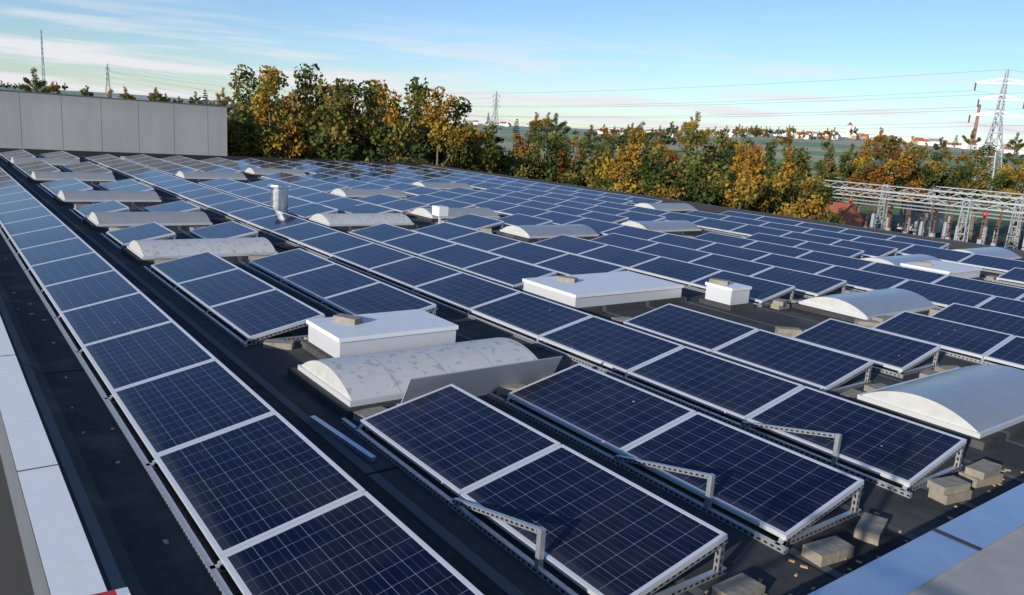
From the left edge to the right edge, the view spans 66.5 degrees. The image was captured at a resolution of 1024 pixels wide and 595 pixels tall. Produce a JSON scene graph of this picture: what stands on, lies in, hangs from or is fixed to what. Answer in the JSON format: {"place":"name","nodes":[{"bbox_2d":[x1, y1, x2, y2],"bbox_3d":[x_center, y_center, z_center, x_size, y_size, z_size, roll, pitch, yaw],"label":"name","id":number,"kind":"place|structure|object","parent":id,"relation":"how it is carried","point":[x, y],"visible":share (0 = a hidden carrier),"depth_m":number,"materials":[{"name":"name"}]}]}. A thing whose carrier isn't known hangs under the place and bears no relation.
{"place":"outdoors","nodes":[
{"label":"outdoors","id":0,"kind":"place"},
{"bbox_2d":[0,148,1023,594],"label":"building roof","id":1,"kind":"structure","parent":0,"point":[82,514],"depth_m":6.09,"materials":[{"name":"concrete"}]},
{"bbox_2d":[12,160,60,177],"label":"solar row","id":2,"kind":"object","parent":1,"relation":"on","point":[28,168],"visible":0.78,"depth_m":29.34,"materials":[{"name":"blue glass"}]},
{"bbox_2d":[37,178,93,197],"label":"solar row","id":3,"kind":"object","parent":1,"relation":"on","point":[54,187],"visible":0.7,"depth_m":23.70,"materials":[{"name":"blue glass"}]},
{"bbox_2d":[27,171,116,183],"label":"skylight","id":4,"kind":"object","parent":1,"relation":"on","point":[45,177],"visible":0.95,"depth_m":26.77,"materials":[{"name":"white plastic"}]},
{"bbox_2d":[69,200,129,220],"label":"solar row","id":5,"kind":"object","parent":1,"relation":"on","point":[84,210],"visible":0.72,"depth_m":19.30,"materials":[{"name":"blue glass"}]},
{"bbox_2d":[53,190,164,204],"bbox_3d":[-11.424,-2.869,22.190,2.610,0.314,1.460,-5,15,-37],"label":"skylight","id":6,"kind":"object","parent":1,"relation":"on","point":[67,197],"visible":0.98,"depth_m":21.78,"materials":[{"name":"white plastic"}]},
{"bbox_2d":[95,179,161,198],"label":"solar row","id":7,"kind":"object","parent":1,"relation":"on","point":[127,185],"visible":0.66,"depth_m":24.86,"materials":[{"name":"blue glass"}]},
{"bbox_2d":[100,222,176,249],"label":"solar row","id":8,"kind":"object","parent":1,"relation":"on","point":[124,237],"visible":0.68,"depth_m":15.91,"materials":[{"name":"blue glass"}]},
{"bbox_2d":[83,211,214,230],"bbox_3d":[-8.505,-1.855,18.388,2.610,0.314,1.460,-5,15,-37],"label":"skylight","id":9,"kind":"object","parent":1,"relation":"on","point":[99,221],"visible":0.96,"depth_m":17.98,"materials":[{"name":"white plastic"}]},
{"bbox_2d":[120,154,198,175],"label":"solar row","id":10,"kind":"object","parent":1,"relation":"on","point":[170,168],"visible":0.77,"depth_m":35.24,"materials":[{"name":"blue glass"}]},
{"bbox_2d":[139,200,206,214],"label":"solar row","id":11,"kind":"object","parent":1,"relation":"on","point":[181,206],"visible":0.48,"depth_m":20.35,"materials":[{"name":"blue glass"}]},
{"bbox_2d":[121,237,277,264],"bbox_3d":[-5.943,-0.965,15.051,2.610,0.314,1.460,-5,15,-37],"label":"skylight","id":12,"kind":"object","parent":1,"relation":"on","point":[143,252],"visible":0.96,"depth_m":14.65,"materials":[{"name":"white plastic"}]},
{"bbox_2d":[161,156,240,172],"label":"solar row","id":13,"kind":"object","parent":1,"relation":"on","point":[201,166],"visible":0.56,"depth_m":36.41,"materials":[{"name":"blue glass"}]},
{"bbox_2d":[175,171,249,181],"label":"skylight","id":14,"kind":"object","parent":1,"relation":"on","point":[202,176],"visible":0.97,"depth_m":31.05,"materials":[{"name":"white plastic"}]},
{"bbox_2d":[183,221,258,238],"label":"solar row","id":15,"kind":"object","parent":1,"relation":"on","point":[232,229],"visible":0.71,"depth_m":16.98,"materials":[{"name":"blue glass"}]},
{"bbox_2d":[143,251,325,349],"bbox_3d":[-4.262,-0.119,11.653,1.133,0.306,5.729,-5,15,-37],"label":"solar row","id":16,"kind":"object","parent":1,"relation":"on","point":[253,309],"visible":0.91,"depth_m":10.96,"materials":[{"name":"blue glass"}]},
{"bbox_2d":[0,167,483,594],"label":"solar row","id":17,"kind":"object","parent":1,"relation":"on","point":[274,501],"visible":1,"depth_m":5.98,"materials":[{"name":"blue glass"}]},
{"bbox_2d":[196,178,338,218],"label":"solar row","id":18,"kind":"object","parent":1,"relation":"on","point":[301,208],"visible":0.73,"depth_m":24.71,"materials":[{"name":"blue glass"}]},
{"bbox_2d":[267,183,295,215],"bbox_3d":[-6.347,-2.649,21.314,0.700,0.940,0.700,-5,15,-37],"label":"roof ventilator","id":19,"kind":"object","parent":1,"relation":"on","point":[279,196],"visible":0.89,"depth_m":21.12,"materials":[{"name":"grey metal"}]},
{"bbox_2d":[258,172,348,192],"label":"solar row","id":20,"kind":"object","parent":1,"relation":"on","point":[319,185],"visible":0.67,"depth_m":31.26,"materials":[{"name":"blue glass"}]},
{"bbox_2d":[246,179,394,213],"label":"solar row","id":21,"kind":"object","parent":1,"relation":"on","point":[341,204],"visible":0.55,"depth_m":25.00,"materials":[{"name":"blue glass"}]},
{"bbox_2d":[240,248,437,314],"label":"solar row","id":22,"kind":"object","parent":1,"relation":"on","point":[346,290],"visible":0.77,"depth_m":12.34,"materials":[{"name":"blue glass"}]},
{"bbox_2d":[299,173,390,188],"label":"solar row","id":23,"kind":"object","parent":1,"relation":"on","point":[352,184],"visible":0.49,"depth_m":32.42,"materials":[{"name":"blue glass"}]},
{"bbox_2d":[297,160,422,183],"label":"solar row","id":24,"kind":"object","parent":1,"relation":"on","point":[368,173],"visible":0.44,"depth_m":39.04,"materials":[{"name":"blue glass"}]},
{"bbox_2d":[305,213,417,229],"bbox_3d":[-4.026,-2.096,20.989,2.610,0.314,1.460,-5,15,-37],"label":"skylight","id":25,"kind":"object","parent":1,"relation":"on","point":[346,221],"visible":0.99,"depth_m":20.50,"materials":[{"name":"white plastic"}]},
{"bbox_2d":[330,188,408,198],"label":"skylight","id":26,"kind":"object","parent":1,"relation":"on","point":[354,193],"visible":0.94,"depth_m":28.24,"materials":[{"name":"white plastic"}]},
{"bbox_2d":[300,309,458,358],"bbox_3d":[-1.589,0.442,9.620,1.690,0.420,1.040,-5,15,-37],"label":"covered hatch","id":27,"kind":"object","parent":1,"relation":"on","point":[339,335],"visible":0.84,"depth_m":9.36,"materials":[{"name":"silver metal"}]},
{"bbox_2d":[322,161,455,182],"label":"solar row","id":28,"kind":"object","parent":1,"relation":"on","point":[402,174],"visible":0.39,"depth_m":40.22,"materials":[{"name":"blue glass"}]},
{"bbox_2d":[355,194,429,214],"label":"solar row","id":29,"kind":"object","parent":1,"relation":"on","point":[403,206],"visible":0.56,"depth_m":25.45,"materials":[{"name":"blue glass"}]},
{"bbox_2d":[288,337,554,418],"bbox_3d":[-0.942,0.748,8.652,2.610,0.314,1.460,-5,15,-37],"label":"skylight","id":30,"kind":"object","parent":1,"relation":"on","point":[346,387],"visible":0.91,"depth_m":8.12,"materials":[{"name":"white plastic"}]},
{"bbox_2d":[405,194,475,207],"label":"solar row","id":31,"kind":"object","parent":1,"relation":"on","point":[430,200],"visible":0.48,"depth_m":26.71,"materials":[{"name":"blue glass"}]},
{"bbox_2d":[348,223,556,289],"bbox_3d":[-1.659,-1.010,16.685,1.098,0.306,7.578,-5,15,-37],"label":"solar row","id":32,"kind":"object","parent":1,"relation":"on","point":[509,272],"visible":0.82,"depth_m":15.94,"materials":[{"name":"blue glass"}]},
{"bbox_2d":[407,208,500,221],"bbox_3d":[-1.740,-2.611,24.153,2.610,0.314,1.460,-5,15,-37],"label":"skylight","id":33,"kind":"object","parent":1,"relation":"on","point":[423,214],"visible":0.73,"depth_m":23.69,"materials":[{"name":"white plastic"}]},
{"bbox_2d":[435,214,503,233],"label":"solar row","id":34,"kind":"object","parent":1,"relation":"on","point":[479,223],"visible":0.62,"depth_m":21.77,"materials":[{"name":"blue glass"}]},
{"bbox_2d":[401,356,561,403],"bbox_3d":[-0.281,0.873,8.123,1.900,0.376,0.208,-5,15,-37],"label":"loose sheet","id":35,"kind":"object","parent":1,"relation":"on","point":[480,381],"visible":0.6,"depth_m":8.12,"materials":[{"name":"grey"}]},
{"bbox_2d":[391,164,632,204],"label":"solar row","id":36,"kind":"object","parent":1,"relation":"on","point":[583,195],"visible":0.37,"depth_m":37.25,"materials":[{"name":"blue glass"}]},
{"bbox_2d":[4,258,1023,594],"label":"roof debris","id":37,"kind":"object","parent":1,"relation":"on","point":[342,438],"visible":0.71,"depth_m":6.71,"materials":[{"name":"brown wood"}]},
{"bbox_2d":[411,222,625,275],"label":"solar row","id":38,"kind":"object","parent":1,"relation":"on","point":[562,262],"visible":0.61,"depth_m":17.11,"materials":[{"name":"blue glass"}]},
{"bbox_2d":[492,213,552,226],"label":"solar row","id":39,"kind":"object","parent":1,"relation":"on","point":[516,219],"visible":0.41,"depth_m":22.94,"materials":[{"name":"blue glass"}]},
{"bbox_2d":[444,187,628,222],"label":"solar row","id":40,"kind":"object","parent":1,"relation":"on","point":[558,208],"visible":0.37,"depth_m":27.82,"materials":[{"name":"blue glass"}]},
{"bbox_2d":[415,165,661,205],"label":"solar row","id":41,"kind":"object","parent":1,"relation":"on","point":[636,200],"visible":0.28,"depth_m":38.19,"materials":[{"name":"blue glass"}]},
{"bbox_2d":[83,154,1002,504],"bbox_3d":[-8.195,-2.681,22.373,1.148,0.310,40.716,-5,15,-37],"label":"solar row","id":42,"kind":"object","parent":1,"relation":"on","point":[909,454],"visible":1,"depth_m":9.13,"materials":[{"name":"blue glass"}]},
{"bbox_2d":[496,224,600,241],"bbox_3d":[1.044,-1.818,21.347,2.610,0.314,1.460,-5,15,-37],"label":"skylight","id":43,"kind":"object","parent":1,"relation":"on","point":[532,233],"visible":0.97,"depth_m":20.84,"materials":[{"name":"white plastic"}]},
{"bbox_2d":[341,384,765,594],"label":"solar row","id":44,"kind":"object","parent":1,"relation":"on","point":[589,526],"visible":0.96,"depth_m":5.59,"materials":[{"name":"blue glass"}]},
{"bbox_2d":[478,188,665,222],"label":"solar row","id":45,"kind":"object","parent":1,"relation":"on","point":[635,216],"visible":0.44,"depth_m":28.80,"materials":[{"name":"blue glass"}]},
{"bbox_2d":[519,271,686,312],"bbox_3d":[1.601,-0.160,13.615,2.640,0.370,1.490,-5,15,-37],"label":"roof hatch","id":46,"kind":"object","parent":1,"relation":"on","point":[595,292],"visible":0.84,"depth_m":13.20,"materials":[{"name":"silver metal"}]},
{"bbox_2d":[352,162,897,257],"bbox_3d":[0.385,-4.636,34.377,1.154,0.306,34.138,-5,15,-37],"label":"solar row","id":47,"kind":"object","parent":1,"relation":"on","point":[736,228],"visible":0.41,"depth_m":26.64,"materials":[{"name":"blue glass"}]},
{"bbox_2d":[270,160,1023,316],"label":"solar row","id":48,"kind":"object","parent":1,"relation":"on","point":[940,295],"visible":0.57,"depth_m":19.23,"materials":[{"name":"blue glass"}]},
{"bbox_2d":[621,220,704,233],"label":"skylight","id":49,"kind":"object","parent":1,"relation":"on","point":[679,227],"visible":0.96,"depth_m":24.11,"materials":[{"name":"white plastic"}]},
{"bbox_2d":[531,234,805,309],"bbox_3d":[2.911,-0.714,16.799,1.207,0.306,7.339,-5,15,-37],"label":"solar row","id":50,"kind":"object","parent":1,"relation":"on","point":[693,276],"visible":0.77,"depth_m":16.15,"materials":[{"name":"blue glass"}]},
{"bbox_2d":[487,363,887,566],"bbox_3d":[1.312,1.242,7.082,1.098,0.310,4.037,-5,15,-37],"label":"solar row","id":51,"kind":"object","parent":1,"relation":"on","point":[788,497],"visible":0.98,"depth_m":6.53,"materials":[{"name":"blue glass"}]},
{"bbox_2d":[591,233,861,297],"bbox_3d":[4.289,-0.834,17.811,1.134,0.306,7.369,-5,15,-37],"label":"solar row","id":52,"kind":"object","parent":1,"relation":"on","point":[816,285],"visible":0.59,"depth_m":17.06,"materials":[{"name":"blue glass"}]},
{"bbox_2d":[699,278,753,310],"bbox_3d":[3.799,-0.082,13.777,0.640,0.450,0.690,-5,15,-37],"label":"roof vent","id":53,"kind":"object","parent":1,"relation":"on","point":[728,295],"visible":1,"depth_m":13.61,"materials":[{"name":"silver metal"}]},
{"bbox_2d":[611,303,887,398],"bbox_3d":[3.023,0.617,10.586,1.098,0.306,3.974,-5,15,-37],"label":"solar row","id":54,"kind":"object","parent":1,"relation":"on","point":[827,370],"visible":0.84,"depth_m":10.23,"materials":[{"name":"blue glass"}]},
{"bbox_2d":[742,233,863,258],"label":"solar row","id":55,"kind":"object","parent":1,"relation":"on","point":[820,247],"visible":0.37,"depth_m":21.57,"materials":[{"name":"blue glass"}]},
{"bbox_2d":[720,211,949,248],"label":"solar row","id":56,"kind":"object","parent":1,"relation":"on","point":[852,231],"visible":0.44,"depth_m":26.35,"materials":[{"name":"blue glass"}]},
{"bbox_2d":[680,232,1023,300],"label":"solar row","id":57,"kind":"object","parent":1,"relation":"on","point":[995,289],"visible":0.47,"depth_m":18.25,"materials":[{"name":"blue glass"}]},
{"bbox_2d":[685,210,1023,273],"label":"solar row","id":58,"kind":"object","parent":1,"relation":"on","point":[977,260],"visible":0.57,"depth_m":22.69,"materials":[{"name":"blue glass"}]},
{"bbox_2d":[792,288,937,322],"bbox_3d":[6.513,0.082,14.223,2.610,0.314,1.460,-5,15,-37],"label":"skylight","id":59,"kind":"object","parent":1,"relation":"on","point":[865,305],"visible":0.97,"depth_m":13.72,"materials":[{"name":"white plastic"}]},
{"bbox_2d":[775,318,961,377],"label":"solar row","id":60,"kind":"object","parent":1,"relation":"on","point":[902,355],"visible":0.83,"depth_m":10.82,"materials":[{"name":"blue glass"}]},
{"bbox_2d":[863,254,941,265],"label":"skylight","id":61,"kind":"object","parent":1,"relation":"on","point":[896,260],"visible":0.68,"depth_m":19.54,"materials":[{"name":"white plastic"}]},
{"bbox_2d":[846,364,1023,450],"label":"skylight","id":62,"kind":"object","parent":1,"relation":"on","point":[980,407],"visible":0.99,"depth_m":8.41,"materials":[{"name":"white plastic"}]},
{"bbox_2d":[854,311,1023,368],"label":"solar row","id":63,"kind":"object","parent":1,"relation":"on","point":[986,346],"visible":0.85,"depth_m":11.72,"materials":[{"name":"blue glass"}]},
{"bbox_2d":[900,260,983,280],"bbox_3d":[10.304,-0.652,18.780,1.790,0.370,1.240,-5,15,-37],"label":"covered hatch","id":64,"kind":"object","parent":1,"relation":"on","point":[953,269],"visible":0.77,"depth_m":18.55,"materials":[{"name":"silver metal"}]},
{"bbox_2d":[928,303,1023,336],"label":"solar row","id":65,"kind":"object","parent":1,"relation":"on","point":[987,319],"visible":0.62,"depth_m":13.17,"materials":[{"name":"blue glass"}]},
{"bbox_2d":[955,247,1023,260],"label":"skylight","id":66,"kind":"object","parent":1,"relation":"on","point":[999,252],"visible":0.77,"depth_m":22.88,"materials":[{"name":"white plastic"}]},
{"bbox_2d":[983,267,1023,286],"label":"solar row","id":67,"kind":"object","parent":1,"relation":"on","point":[1015,274],"visible":1,"depth_m":18.84,"materials":[{"name":"blue glass"}]},
{"bbox_2d":[0,85,1023,249],"bbox_3d":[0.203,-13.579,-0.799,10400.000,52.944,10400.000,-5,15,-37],"label":"terrain","id":68,"kind":"structure","parent":0,"point":[813,145],"depth_m":624.78,"materials":[{"name":"green plant"}]},
{"bbox_2d":[0,89,227,155],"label":"wall","id":69,"kind":"structure","parent":68,"relation":"on","point":[41,120],"depth_m":45.68,"materials":[{"name":"grey"}]},
{"bbox_2d":[200,64,289,125],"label":"tree","id":70,"kind":"object","parent":68,"relation":"on","point":[246,106],"visible":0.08,"depth_m":64.91,"materials":[{"name":"green plant"}]},
{"bbox_2d":[227,65,302,156],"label":"tree","id":71,"kind":"object","parent":68,"relation":"on","point":[251,129],"visible":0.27,"depth_m":54.09,"materials":[{"name":"green plant"}]},
{"bbox_2d":[227,70,307,153],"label":"tree","id":72,"kind":"object","parent":68,"relation":"on","point":[277,101],"visible":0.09,"depth_m":63.32,"materials":[{"name":"green plant"}]},
{"bbox_2d":[228,66,315,157],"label":"tree","id":73,"kind":"object","parent":68,"relation":"on","point":[286,133],"visible":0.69,"depth_m":53.48,"materials":[{"name":"green plant"}]},
{"bbox_2d":[258,80,348,133],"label":"tree","id":74,"kind":"object","parent":68,"relation":"on","point":[300,101],"visible":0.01,"depth_m":64.10,"materials":[{"name":"green plant"}]},
{"bbox_2d":[252,63,392,160],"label":"tree","id":75,"kind":"object","parent":68,"relation":"on","point":[311,126],"visible":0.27,"depth_m":56.62,"materials":[{"name":"green plant"}]},
{"bbox_2d":[268,77,394,161],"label":"tree","id":76,"kind":"object","parent":68,"relation":"on","point":[327,145],"visible":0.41,"depth_m":52.94,"materials":[{"name":"green plant"}]},
{"bbox_2d":[317,80,418,162],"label":"tree","id":77,"kind":"object","parent":68,"relation":"on","point":[359,127],"visible":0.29,"depth_m":55.21,"materials":[{"name":"green plant"}]},
{"bbox_2d":[356,79,418,159],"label":"tree","id":78,"kind":"object","parent":68,"relation":"on","point":[382,97],"visible":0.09,"depth_m":59.03,"materials":[{"name":"green plant"}]},
{"bbox_2d":[360,76,478,170],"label":"tree","id":79,"kind":"object","parent":68,"relation":"on","point":[394,142],"visible":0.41,"depth_m":56.21,"materials":[{"name":"green plant"}]},
{"bbox_2d":[382,86,484,165],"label":"tree","id":80,"kind":"object","parent":68,"relation":"on","point":[453,140],"visible":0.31,"depth_m":57.02,"materials":[{"name":"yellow plant"}]},
{"bbox_2d":[420,96,503,174],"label":"tree","id":81,"kind":"object","parent":68,"relation":"on","point":[488,155],"visible":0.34,"depth_m":59.20,"materials":[{"name":"green plant"}]},
{"bbox_2d":[500,131,556,179],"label":"tree","id":82,"kind":"object","parent":68,"relation":"on","point":[536,156],"visible":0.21,"depth_m":60.94,"materials":[{"name":"green plant"}]},
{"bbox_2d":[506,130,595,187],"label":"tree","id":83,"kind":"object","parent":68,"relation":"on","point":[576,169],"visible":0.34,"depth_m":60.38,"materials":[{"name":"green plant"}]},
{"bbox_2d":[106,64,1023,201],"bbox_3d":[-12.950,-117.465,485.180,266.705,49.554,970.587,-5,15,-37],"label":"pylon","id":84,"kind":"object","parent":68,"relation":"on","point":[1002,93],"visible":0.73,"depth_m":240.28,"materials":[{"name":"silver metal"}]},
{"bbox_2d":[546,136,621,189],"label":"tree","id":85,"kind":"object","parent":68,"relation":"on","point":[594,180],"visible":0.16,"depth_m":57.17,"materials":[{"name":"green plant"}]},
{"bbox_2d":[201,96,1023,154],"bbox_3d":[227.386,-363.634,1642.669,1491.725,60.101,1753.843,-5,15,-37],"label":"village houses","id":86,"kind":"structure","parent":68,"relation":"on","point":[918,140],"depth_m":1307.96,"materials":[{"name":"white"}]},
{"bbox_2d":[592,127,675,193],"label":"tree","id":87,"kind":"object","parent":68,"relation":"on","point":[605,169],"visible":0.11,"depth_m":57.14,"materials":[{"name":"green plant"}]},
{"bbox_2d":[606,144,684,198],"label":"tree","id":88,"kind":"object","parent":68,"relation":"on","point":[623,185],"visible":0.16,"depth_m":44.00,"materials":[{"name":"yellow plant"}]},
{"bbox_2d":[602,144,717,204],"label":"tree","id":89,"kind":"object","parent":68,"relation":"on","point":[653,171],"visible":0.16,"depth_m":43.60,"materials":[{"name":"green plant"}]},
{"bbox_2d":[630,154,738,206],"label":"tree","id":90,"kind":"object","parent":68,"relation":"on","point":[695,165],"visible":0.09,"depth_m":43.77,"materials":[{"name":"green plant"}]},
{"bbox_2d":[656,128,733,199],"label":"tree","id":91,"kind":"object","parent":68,"relation":"on","point":[679,183],"visible":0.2,"depth_m":54.75,"materials":[{"name":"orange plant"}]},
{"bbox_2d":[668,141,741,200],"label":"tree","id":92,"kind":"object","parent":68,"relation":"on","point":[710,149],"visible":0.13,"depth_m":56.37,"materials":[{"name":"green plant"}]},
{"bbox_2d":[674,132,740,194],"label":"tree","id":93,"kind":"object","parent":68,"relation":"on","point":[729,148],"visible":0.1,"depth_m":58.98,"materials":[{"name":"green plant"}]},
{"bbox_2d":[700,142,781,212],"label":"tree","id":94,"kind":"object","parent":68,"relation":"on","point":[761,191],"visible":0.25,"depth_m":53.30,"materials":[{"name":"yellow plant"}]},
{"bbox_2d":[708,148,800,217],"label":"tree","id":95,"kind":"object","parent":68,"relation":"on","point":[750,183],"visible":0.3,"depth_m":46.10,"materials":[{"name":"yellow plant"}]},
{"bbox_2d":[746,146,833,218],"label":"tree","id":96,"kind":"object","parent":68,"relation":"on","point":[804,209],"visible":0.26,"depth_m":53.13,"materials":[{"name":"yellow plant"}]},
{"bbox_2d":[753,147,844,223],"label":"tree","id":97,"kind":"object","parent":68,"relation":"on","point":[823,192],"visible":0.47,"depth_m":53.18,"materials":[{"name":"green plant"}]},
{"bbox_2d":[814,150,874,201],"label":"tree","id":98,"kind":"object","parent":68,"relation":"on","point":[833,176],"visible":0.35,"depth_m":104.38,"materials":[{"name":"green plant"}]},
{"bbox_2d":[833,137,888,213],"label":"tree","id":99,"kind":"object","parent":68,"relation":"on","point":[859,163],"visible":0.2,"depth_m":109.19,"materials":[{"name":"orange plant"}]},
{"bbox_2d":[843,136,938,228],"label":"tree","id":100,"kind":"object","parent":68,"relation":"on","point":[873,174],"visible":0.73,"depth_m":95.77,"materials":[{"name":"orange plant"}]},
{"bbox_2d":[808,177,1023,249],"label":"substation","id":101,"kind":"object","parent":68,"relation":"on","point":[917,217],"visible":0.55,"depth_m":79.28,"materials":[{"name":"grey paint"}]},
{"bbox_2d":[888,147,948,232],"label":"tree","id":102,"kind":"object","parent":68,"relation":"on","point":[931,177],"visible":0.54,"depth_m":97.88,"materials":[{"name":"green plant"}]},
{"bbox_2d":[915,147,974,235],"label":"tree","id":103,"kind":"object","parent":68,"relation":"on","point":[938,158],"visible":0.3,"depth_m":101.27,"materials":[{"name":"green plant"}]},
{"bbox_2d":[932,147,1013,236],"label":"tree","id":104,"kind":"object","parent":68,"relation":"on","point":[985,178],"visible":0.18,"depth_m":104.62,"materials":[{"name":"green plant"}]},
{"bbox_2d":[938,142,1019,239],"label":"tree","id":105,"kind":"object","parent":68,"relation":"on","point":[999,179],"visible":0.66,"depth_m":101.38,"materials":[{"name":"green plant"}]},
{"bbox_2d":[0,0,1023,151],"label":"sky","id":106,"kind":"structure","parent":0,"point":[518,50],"materials":[{"name":"blue"}]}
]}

